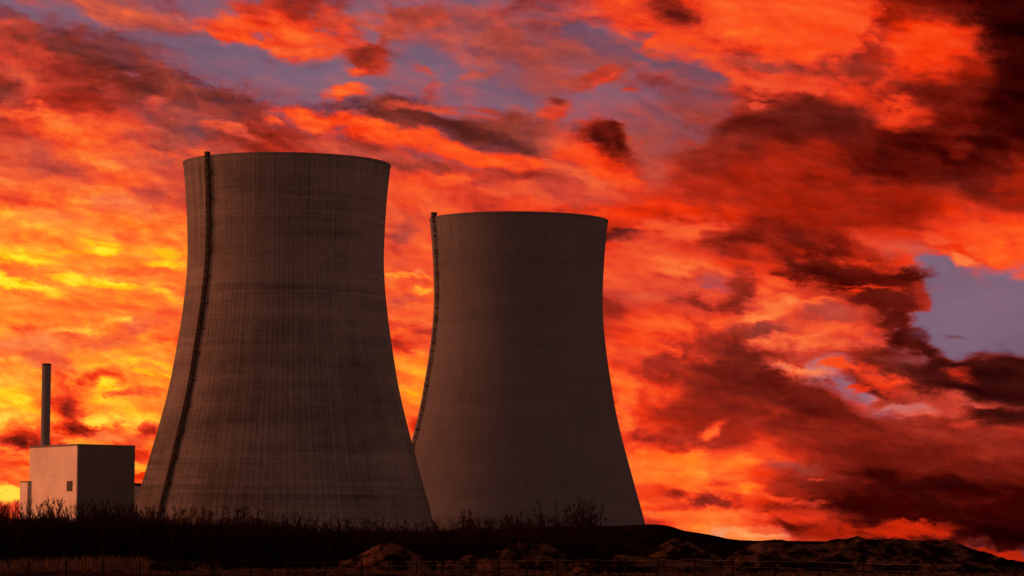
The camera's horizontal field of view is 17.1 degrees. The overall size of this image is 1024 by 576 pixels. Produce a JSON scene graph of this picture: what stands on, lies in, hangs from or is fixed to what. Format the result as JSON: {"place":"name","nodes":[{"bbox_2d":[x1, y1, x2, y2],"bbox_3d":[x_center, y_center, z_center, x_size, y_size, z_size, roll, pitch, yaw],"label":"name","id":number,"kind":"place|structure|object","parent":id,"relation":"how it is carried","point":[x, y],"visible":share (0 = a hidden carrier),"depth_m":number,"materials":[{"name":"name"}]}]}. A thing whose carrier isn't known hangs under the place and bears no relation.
{"place":"outdoors","nodes":[
{"label":"outdoors","id":0,"kind":"place"},
{"bbox_2d":[19,444,141,520],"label":"reactor building","id":1,"kind":"structure","parent":0,"point":[72,474],"depth_m":1207.45,"materials":[{"name":"beige concrete"}]},
{"bbox_2d":[41,363,50,445],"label":"chimney","id":2,"kind":"object","parent":1,"relation":"on","point":[45,403],"visible":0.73,"depth_m":1244.15,"materials":[{"name":"concrete"}]},
{"bbox_2d":[67,481,71,490],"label":"window","id":3,"kind":"structure","parent":1,"relation":"in","point":[69,483],"depth_m":1202.02,"materials":[{"name":"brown glass"}]},
{"bbox_2d":[200,546,231,569],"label":"bramble bush","id":4,"kind":"object","parent":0,"point":[216,553],"visible":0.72,"depth_m":452.97,"materials":[{"name":"brown plant"}]},
{"bbox_2d":[134,151,434,532],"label":"cooling tower","id":5,"kind":"structure","parent":0,"point":[283,394],"depth_m":1121.55,"materials":[{"name":"concrete"}]},
{"bbox_2d":[165,524,826,560],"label":"hill","id":6,"kind":"structure","parent":0,"point":[646,538],"depth_m":626.09,"materials":[{"name":"brown soil"}]},
{"bbox_2d":[0,567,1023,575],"bbox_3d":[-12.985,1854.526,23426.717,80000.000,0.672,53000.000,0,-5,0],"label":"ground","id":7,"kind":"structure","parent":0,"point":[266,572],"depth_m":378.90,"materials":[{"name":"brown soil"}]},
{"bbox_2d":[0,503,22,525],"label":"bare shrub","id":8,"kind":"object","parent":7,"relation":"on","point":[9,513],"visible":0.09,"depth_m":536.75,"materials":[{"name":"brown plant"}]},
{"bbox_2d":[0,500,32,523],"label":"bare shrub","id":9,"kind":"object","parent":7,"relation":"on","point":[2,511],"visible":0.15,"depth_m":534.35,"materials":[{"name":"brown plant"}]},
{"bbox_2d":[0,502,55,529],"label":"bare shrub","id":10,"kind":"object","parent":7,"relation":"on","point":[16,517],"visible":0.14,"depth_m":522.83,"materials":[{"name":"brown plant"}]},
{"bbox_2d":[13,502,48,526],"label":"bare shrub","id":11,"kind":"object","parent":7,"relation":"on","point":[28,513],"visible":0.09,"depth_m":525.19,"materials":[{"name":"brown plant"}]},
{"bbox_2d":[23,510,41,529],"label":"bare shrub","id":12,"kind":"object","parent":7,"relation":"on","point":[34,519],"visible":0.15,"depth_m":516.85,"materials":[{"name":"brown plant"}]},
{"bbox_2d":[25,499,54,526],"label":"bare shrub","id":13,"kind":"object","parent":7,"relation":"on","point":[41,505],"visible":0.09,"depth_m":527.59,"materials":[{"name":"brown plant"}]},
{"bbox_2d":[25,504,60,527],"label":"bare shrub","id":14,"kind":"object","parent":7,"relation":"on","point":[46,516],"visible":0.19,"depth_m":515.22,"materials":[{"name":"brown plant"}]},
{"bbox_2d":[25,498,62,541],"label":"bare shrub","id":15,"kind":"object","parent":7,"relation":"on","point":[52,512],"visible":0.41,"depth_m":507.02,"materials":[{"name":"brown plant"}]},
{"bbox_2d":[26,497,70,522],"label":"bare shrub","id":16,"kind":"object","parent":7,"relation":"on","point":[60,510],"visible":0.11,"depth_m":549.58,"materials":[{"name":"brown plant"}]},
{"bbox_2d":[45,495,70,549],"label":"bare shrub","id":17,"kind":"object","parent":7,"relation":"on","point":[60,506],"visible":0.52,"depth_m":507.90,"materials":[{"name":"brown plant"}]},
{"bbox_2d":[44,501,78,532],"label":"bare shrub","id":18,"kind":"object","parent":7,"relation":"on","point":[68,519],"visible":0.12,"depth_m":517.16,"materials":[{"name":"brown plant"}]},
{"bbox_2d":[49,500,78,524],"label":"bare shrub","id":19,"kind":"object","parent":7,"relation":"on","point":[65,511],"visible":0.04,"depth_m":560.21,"materials":[{"name":"plant"}]},
{"bbox_2d":[62,506,87,529],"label":"bare shrub","id":20,"kind":"object","parent":7,"relation":"on","point":[80,519],"visible":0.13,"depth_m":515.07,"materials":[{"name":"brown plant"}]},
{"bbox_2d":[65,514,85,539],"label":"bare shrub","id":21,"kind":"object","parent":7,"relation":"on","point":[79,522],"visible":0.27,"depth_m":509.80,"materials":[{"name":"black plant"}]},
{"bbox_2d":[71,504,89,524],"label":"bare shrub","id":22,"kind":"object","parent":7,"relation":"on","point":[78,510],"visible":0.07,"depth_m":548.82,"materials":[{"name":"brown plant"}]},
{"bbox_2d":[78,503,96,525],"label":"bare shrub","id":23,"kind":"object","parent":7,"relation":"on","point":[90,516],"visible":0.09,"depth_m":527.64,"materials":[{"name":"brown plant"}]},
{"bbox_2d":[70,501,122,528],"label":"bare shrub","id":24,"kind":"object","parent":7,"relation":"on","point":[103,516],"visible":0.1,"depth_m":523.99,"materials":[{"name":"brown plant"}]},
{"bbox_2d":[77,498,130,527],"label":"bare shrub","id":25,"kind":"object","parent":7,"relation":"on","point":[88,505],"visible":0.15,"depth_m":523.46,"materials":[{"name":"brown plant"}]},
{"bbox_2d":[0,553,220,571],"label":"reeds","id":26,"kind":"object","parent":7,"relation":"on","point":[120,563],"visible":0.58,"depth_m":404.83,"materials":[{"name":"brown plant"}]},
{"bbox_2d":[91,499,135,524],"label":"bare shrub","id":27,"kind":"object","parent":7,"relation":"on","point":[107,513],"visible":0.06,"depth_m":536.84,"materials":[{"name":"brown plant"}]},
{"bbox_2d":[98,499,142,543],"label":"bare shrub","id":28,"kind":"object","parent":7,"relation":"on","point":[124,520],"visible":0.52,"depth_m":505.06,"materials":[{"name":"brown plant"}]},
{"bbox_2d":[92,499,159,536],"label":"bare shrub","id":29,"kind":"object","parent":7,"relation":"on","point":[134,520],"visible":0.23,"depth_m":508.34,"materials":[{"name":"brown plant"}]},
{"bbox_2d":[112,502,144,529],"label":"bare shrub","id":30,"kind":"object","parent":7,"relation":"on","point":[129,511],"visible":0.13,"depth_m":522.46,"materials":[{"name":"brown plant"}]},
{"bbox_2d":[119,508,145,529],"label":"bare shrub","id":31,"kind":"object","parent":7,"relation":"on","point":[131,516],"visible":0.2,"depth_m":511.13,"materials":[{"name":"brown plant"}]},
{"bbox_2d":[118,504,153,537],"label":"bare shrub","id":32,"kind":"object","parent":7,"relation":"on","point":[135,512],"visible":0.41,"depth_m":506.27,"materials":[{"name":"brown plant"}]},
{"bbox_2d":[131,506,155,523],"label":"bare shrub","id":33,"kind":"object","parent":7,"relation":"on","point":[142,513],"visible":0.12,"depth_m":549.11,"materials":[{"name":"brown plant"}]},
{"bbox_2d":[130,511,175,531],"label":"bare shrub","id":34,"kind":"object","parent":7,"relation":"on","point":[151,521],"visible":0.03,"depth_m":531.19,"materials":[{"name":"brown plant"}]},
{"bbox_2d":[148,509,170,531],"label":"bare shrub","id":35,"kind":"object","parent":7,"relation":"on","point":[160,520],"visible":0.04,"depth_m":519.40,"materials":[{"name":"brown plant"}]},
{"bbox_2d":[133,503,188,539],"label":"bare shrub","id":36,"kind":"object","parent":7,"relation":"on","point":[165,521],"visible":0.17,"depth_m":513.28,"materials":[{"name":"brown plant"}]},
{"bbox_2d":[151,506,189,529],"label":"bare shrub","id":37,"kind":"object","parent":7,"relation":"on","point":[173,517],"visible":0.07,"depth_m":546.65,"materials":[{"name":"brown plant"}]},
{"bbox_2d":[147,558,195,572],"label":"bramble bush","id":38,"kind":"object","parent":7,"relation":"on","point":[159,565],"visible":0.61,"depth_m":382.84,"materials":[{"name":"plant"}]},
{"bbox_2d":[160,509,194,536],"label":"bare shrub","id":39,"kind":"object","parent":7,"relation":"on","point":[181,524],"visible":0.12,"depth_m":523.34,"materials":[{"name":"brown plant"}]},
{"bbox_2d":[189,506,209,526],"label":"bare shrub","id":40,"kind":"object","parent":7,"relation":"on","point":[201,514],"visible":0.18,"depth_m":559.05,"materials":[{"name":"brown plant"}]},
{"bbox_2d":[194,509,213,528],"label":"bare shrub","id":41,"kind":"object","parent":7,"relation":"on","point":[204,516],"visible":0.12,"depth_m":542.98,"materials":[{"name":"brown plant"}]},
{"bbox_2d":[195,508,213,526],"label":"bare shrub","id":42,"kind":"object","parent":7,"relation":"on","point":[207,516],"visible":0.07,"depth_m":571.93,"materials":[{"name":"plant"}]},
{"bbox_2d":[197,511,229,537],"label":"bare shrub","id":43,"kind":"object","parent":7,"relation":"on","point":[212,520],"visible":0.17,"depth_m":520.34,"materials":[{"name":"brown plant"}]},
{"bbox_2d":[194,513,236,532],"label":"bare shrub","id":44,"kind":"object","parent":7,"relation":"on","point":[207,527],"visible":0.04,"depth_m":524.38,"materials":[{"name":"plant"}]},
{"bbox_2d":[223,503,247,526],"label":"bare shrub","id":45,"kind":"object","parent":7,"relation":"on","point":[237,514],"visible":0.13,"depth_m":537.49,"materials":[{"name":"brown plant"}]},
{"bbox_2d":[221,509,250,537],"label":"bare shrub","id":46,"kind":"object","parent":7,"relation":"on","point":[236,522],"visible":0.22,"depth_m":511.37,"materials":[{"name":"brown plant"}]},
{"bbox_2d":[225,504,248,524],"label":"bare shrub","id":47,"kind":"object","parent":7,"relation":"on","point":[238,514],"visible":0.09,"depth_m":577.50,"materials":[{"name":"brown plant"}]},
{"bbox_2d":[225,510,267,546],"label":"bare shrub","id":48,"kind":"object","parent":7,"relation":"on","point":[255,528],"visible":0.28,"depth_m":507.65,"materials":[{"name":"black plant"}]},
{"bbox_2d":[241,507,258,524],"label":"bare shrub","id":49,"kind":"object","parent":7,"relation":"on","point":[251,517],"visible":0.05,"depth_m":566.07,"materials":[{"name":"plant"}]},
{"bbox_2d":[228,510,272,546],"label":"bare shrub","id":50,"kind":"object","parent":7,"relation":"on","point":[261,520],"visible":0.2,"depth_m":508.87,"materials":[{"name":"brown plant"}]},
{"bbox_2d":[231,506,283,554],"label":"bare shrub","id":51,"kind":"object","parent":7,"relation":"on","point":[267,529],"visible":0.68,"depth_m":504.91,"materials":[{"name":"brown plant"}]},
{"bbox_2d":[245,514,270,532],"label":"bare shrub","id":52,"kind":"object","parent":7,"relation":"on","point":[257,522],"visible":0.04,"depth_m":531.84,"materials":[{"name":"brown plant"}]},
{"bbox_2d":[250,514,287,542],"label":"bare shrub","id":53,"kind":"object","parent":7,"relation":"on","point":[283,526],"visible":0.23,"depth_m":511.01,"materials":[{"name":"brown plant"}]},
{"bbox_2d":[264,515,292,537],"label":"bare shrub","id":54,"kind":"object","parent":7,"relation":"on","point":[277,527],"visible":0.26,"depth_m":512.83,"materials":[{"name":"black plant"}]},
{"bbox_2d":[260,515,296,535],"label":"bare shrub","id":55,"kind":"object","parent":7,"relation":"on","point":[281,524],"visible":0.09,"depth_m":518.34,"materials":[{"name":"black plant"}]},
{"bbox_2d":[265,514,307,531],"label":"bare shrub","id":56,"kind":"object","parent":7,"relation":"on","point":[298,523],"visible":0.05,"depth_m":539.90,"materials":[{"name":"brown plant"}]},
{"bbox_2d":[267,510,308,528],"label":"bare shrub","id":57,"kind":"object","parent":7,"relation":"on","point":[284,518],"visible":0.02,"depth_m":582.26,"materials":[{"name":"plant"}]},
{"bbox_2d":[293,513,319,538],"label":"bare shrub","id":58,"kind":"object","parent":7,"relation":"on","point":[303,527],"visible":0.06,"depth_m":529.41,"materials":[{"name":"black plant"}]},
{"bbox_2d":[305,519,320,532],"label":"bare shrub","id":59,"kind":"object","parent":7,"relation":"on","point":[312,523],"visible":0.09,"depth_m":565.10,"materials":[{"name":"plant"}]},
{"bbox_2d":[303,516,333,536],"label":"bare shrub","id":60,"kind":"object","parent":7,"relation":"on","point":[316,527],"visible":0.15,"depth_m":532.30,"materials":[{"name":"black plant"}]},
{"bbox_2d":[0,511,641,569],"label":"undergrowth","id":61,"kind":"object","parent":7,"relation":"on","point":[315,551],"visible":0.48,"depth_m":500.40,"materials":[{"name":"brown plant"}]},
{"bbox_2d":[313,515,335,534],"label":"bare shrub","id":62,"kind":"object","parent":7,"relation":"on","point":[334,528],"visible":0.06,"depth_m":549.42,"materials":[{"name":"plant"}]},
{"bbox_2d":[319,519,340,534],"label":"bare shrub","id":63,"kind":"object","parent":7,"relation":"on","point":[337,530],"visible":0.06,"depth_m":534.39,"materials":[{"name":"plant"}]},
{"bbox_2d":[337,520,351,537],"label":"bare shrub","id":64,"kind":"object","parent":7,"relation":"on","point":[346,526],"visible":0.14,"depth_m":537.10,"materials":[{"name":"plant"}]},
{"bbox_2d":[343,520,376,539],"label":"bare shrub","id":65,"kind":"object","parent":7,"relation":"on","point":[361,531],"visible":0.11,"depth_m":515.15,"materials":[{"name":"brown plant"}]},
{"bbox_2d":[345,516,376,541],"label":"bare shrub","id":66,"kind":"object","parent":7,"relation":"on","point":[349,531],"visible":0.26,"depth_m":518.20,"materials":[{"name":"brown plant"}]},
{"bbox_2d":[354,519,380,546],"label":"bare shrub","id":67,"kind":"object","parent":7,"relation":"on","point":[364,543],"visible":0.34,"depth_m":504.03,"materials":[{"name":"black plant"}]},
{"bbox_2d":[360,523,381,541],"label":"bare shrub","id":68,"kind":"object","parent":7,"relation":"on","point":[374,534],"visible":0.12,"depth_m":514.84,"materials":[{"name":"black plant"}]},
{"bbox_2d":[365,517,384,536],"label":"bare shrub","id":69,"kind":"object","parent":7,"relation":"on","point":[374,525],"visible":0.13,"depth_m":540.61,"materials":[{"name":"black plant"}]},
{"bbox_2d":[338,542,432,570],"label":"soil heap","id":70,"kind":"object","parent":7,"relation":"on","point":[375,557],"visible":0.82,"depth_m":465.01,"materials":[{"name":"brown soil"}]},
{"bbox_2d":[371,520,399,540],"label":"bare shrub","id":71,"kind":"object","parent":7,"relation":"on","point":[383,529],"visible":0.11,"depth_m":541.27,"materials":[{"name":"black plant"}]},
{"bbox_2d":[377,521,409,536],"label":"bare shrub","id":72,"kind":"object","parent":7,"relation":"on","point":[393,529],"visible":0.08,"depth_m":547.16,"materials":[{"name":"plant"}]},
{"bbox_2d":[382,523,410,543],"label":"bare shrub","id":73,"kind":"object","parent":7,"relation":"on","point":[402,530],"visible":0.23,"depth_m":508.77,"materials":[{"name":"brown plant"}]},
{"bbox_2d":[381,520,419,540],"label":"bare shrub","id":74,"kind":"object","parent":7,"relation":"on","point":[395,530],"visible":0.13,"depth_m":526.25,"materials":[{"name":"black plant"}]},
{"bbox_2d":[391,523,418,541],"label":"bare shrub","id":75,"kind":"object","parent":7,"relation":"on","point":[410,531],"visible":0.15,"depth_m":537.51,"materials":[{"name":"black plant"}]},
{"bbox_2d":[397,520,430,546],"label":"bare shrub","id":76,"kind":"object","parent":7,"relation":"on","point":[407,536],"visible":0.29,"depth_m":506.54,"materials":[{"name":"brown plant"}]},
{"bbox_2d":[415,524,436,545],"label":"bare shrub","id":77,"kind":"object","parent":7,"relation":"on","point":[428,534],"visible":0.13,"depth_m":520.78,"materials":[{"name":"brown plant"}]},
{"bbox_2d":[416,523,442,541],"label":"bare shrub","id":78,"kind":"object","parent":7,"relation":"on","point":[429,530],"visible":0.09,"depth_m":528.22,"materials":[{"name":"plant"}]},
{"bbox_2d":[425,521,447,537],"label":"bare shrub","id":79,"kind":"object","parent":7,"relation":"on","point":[434,528],"visible":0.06,"depth_m":537.41,"materials":[{"name":"plant"}]},
{"bbox_2d":[432,520,462,541],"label":"bare shrub","id":80,"kind":"object","parent":7,"relation":"on","point":[447,532],"visible":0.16,"depth_m":530.16,"materials":[{"name":"black plant"}]},
{"bbox_2d":[434,518,464,542],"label":"bare shrub","id":81,"kind":"object","parent":7,"relation":"on","point":[455,526],"visible":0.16,"depth_m":526.29,"materials":[{"name":"black plant"}]},
{"bbox_2d":[440,521,470,544],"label":"bare shrub","id":82,"kind":"object","parent":7,"relation":"on","point":[457,533],"visible":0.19,"depth_m":517.61,"materials":[{"name":"black plant"}]},
{"bbox_2d":[446,514,484,538],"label":"bare shrub","id":83,"kind":"object","parent":7,"relation":"on","point":[462,528],"visible":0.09,"depth_m":545.84,"materials":[{"name":"black plant"}]},
{"bbox_2d":[458,518,477,535],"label":"bare shrub","id":84,"kind":"object","parent":7,"relation":"on","point":[467,524],"visible":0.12,"depth_m":547.90,"materials":[{"name":"plant"}]},
{"bbox_2d":[452,509,494,535],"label":"bush","id":85,"kind":"object","parent":7,"relation":"on","point":[463,517],"visible":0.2,"depth_m":558.76,"materials":[{"name":"brown plant"}]},
{"bbox_2d":[467,520,487,544],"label":"bare shrub","id":86,"kind":"object","parent":7,"relation":"on","point":[478,530],"visible":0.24,"depth_m":519.54,"materials":[{"name":"black plant"}]},
{"bbox_2d":[471,521,500,541],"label":"bare shrub","id":87,"kind":"object","parent":7,"relation":"on","point":[492,531],"visible":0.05,"depth_m":516.88,"materials":[{"name":"plant"}]},
{"bbox_2d":[483,520,498,535],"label":"bare shrub","id":88,"kind":"object","parent":7,"relation":"on","point":[491,528],"visible":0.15,"depth_m":527.15,"materials":[{"name":"plant"}]},
{"bbox_2d":[481,515,506,550],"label":"bare shrub","id":89,"kind":"object","parent":7,"relation":"on","point":[504,526],"visible":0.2,"depth_m":506.28,"materials":[{"name":"brown plant"}]},
{"bbox_2d":[485,518,505,538],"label":"bare shrub","id":90,"kind":"object","parent":7,"relation":"on","point":[493,528],"visible":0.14,"depth_m":522.20,"materials":[{"name":"brown plant"}]},
{"bbox_2d":[436,542,581,571],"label":"soil heap","id":91,"kind":"object","parent":7,"relation":"on","point":[512,557],"visible":0.69,"depth_m":475.12,"materials":[{"name":"brown soil"}]},
{"bbox_2d":[4,558,1016,575],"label":"field fence","id":92,"kind":"object","parent":7,"relation":"on","point":[911,564],"visible":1,"depth_m":288.98,"materials":[{"name":"metal"}]},
{"bbox_2d":[0,565,1023,575],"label":"grass","id":93,"kind":"structure","parent":7,"relation":"on","point":[283,571],"depth_m":393.34,"materials":[{"name":"brown plant"}]},
{"bbox_2d":[502,517,542,540],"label":"bare shrub","id":94,"kind":"object","parent":7,"relation":"on","point":[516,529],"visible":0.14,"depth_m":516.77,"materials":[{"name":"brown plant"}]},
{"bbox_2d":[505,510,539,532],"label":"bare tree","id":95,"kind":"object","parent":7,"relation":"on","point":[511,516],"visible":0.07,"depth_m":573.22,"materials":[{"name":"brown plant"}]},
{"bbox_2d":[517,515,545,542],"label":"bare shrub","id":96,"kind":"object","parent":7,"relation":"on","point":[529,530],"visible":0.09,"depth_m":518.78,"materials":[{"name":"brown plant"}]},
{"bbox_2d":[512,519,557,544],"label":"bare shrub","id":97,"kind":"object","parent":7,"relation":"on","point":[535,531],"visible":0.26,"depth_m":507.28,"materials":[{"name":"black plant"}]},
{"bbox_2d":[533,500,576,536],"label":"bush","id":98,"kind":"object","parent":7,"relation":"on","point":[540,516],"visible":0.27,"depth_m":568.30,"materials":[{"name":"brown plant"}]},
{"bbox_2d":[561,519,583,537],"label":"bare shrub","id":99,"kind":"object","parent":7,"relation":"on","point":[573,530],"visible":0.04,"depth_m":525.53,"materials":[{"name":"plant"}]},
{"bbox_2d":[565,497,598,534],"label":"bush","id":100,"kind":"object","parent":7,"relation":"on","point":[576,523],"visible":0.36,"depth_m":578.84,"materials":[{"name":"plant"}]},
{"bbox_2d":[579,496,608,537],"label":"bush","id":101,"kind":"object","parent":7,"relation":"on","point":[594,524],"visible":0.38,"depth_m":580.99,"materials":[{"name":"plant"}]},
{"bbox_2d":[568,555,705,574],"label":"soil heap","id":102,"kind":"object","parent":7,"relation":"on","point":[598,566],"visible":0.78,"depth_m":411.67,"materials":[{"name":"brown soil"}]},
{"bbox_2d":[641,538,723,571],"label":"soil heap","id":103,"kind":"object","parent":7,"relation":"on","point":[681,549],"visible":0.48,"depth_m":494.42,"materials":[{"name":"brown soil"}]},
{"bbox_2d":[723,536,1023,574],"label":"soil heap","id":104,"kind":"object","parent":7,"relation":"on","point":[848,555],"visible":0.88,"depth_m":508.07,"materials":[{"name":"brown soil"}]},
{"bbox_2d":[0,0,1023,561],"label":"sky","id":105,"kind":"structure","parent":0,"point":[813,276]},
{"bbox_2d":[412,211,644,530],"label":"cooling tower","id":106,"kind":"structure","parent":0,"point":[517,413],"depth_m":1308.14,"materials":[{"name":"concrete"}]}
]}

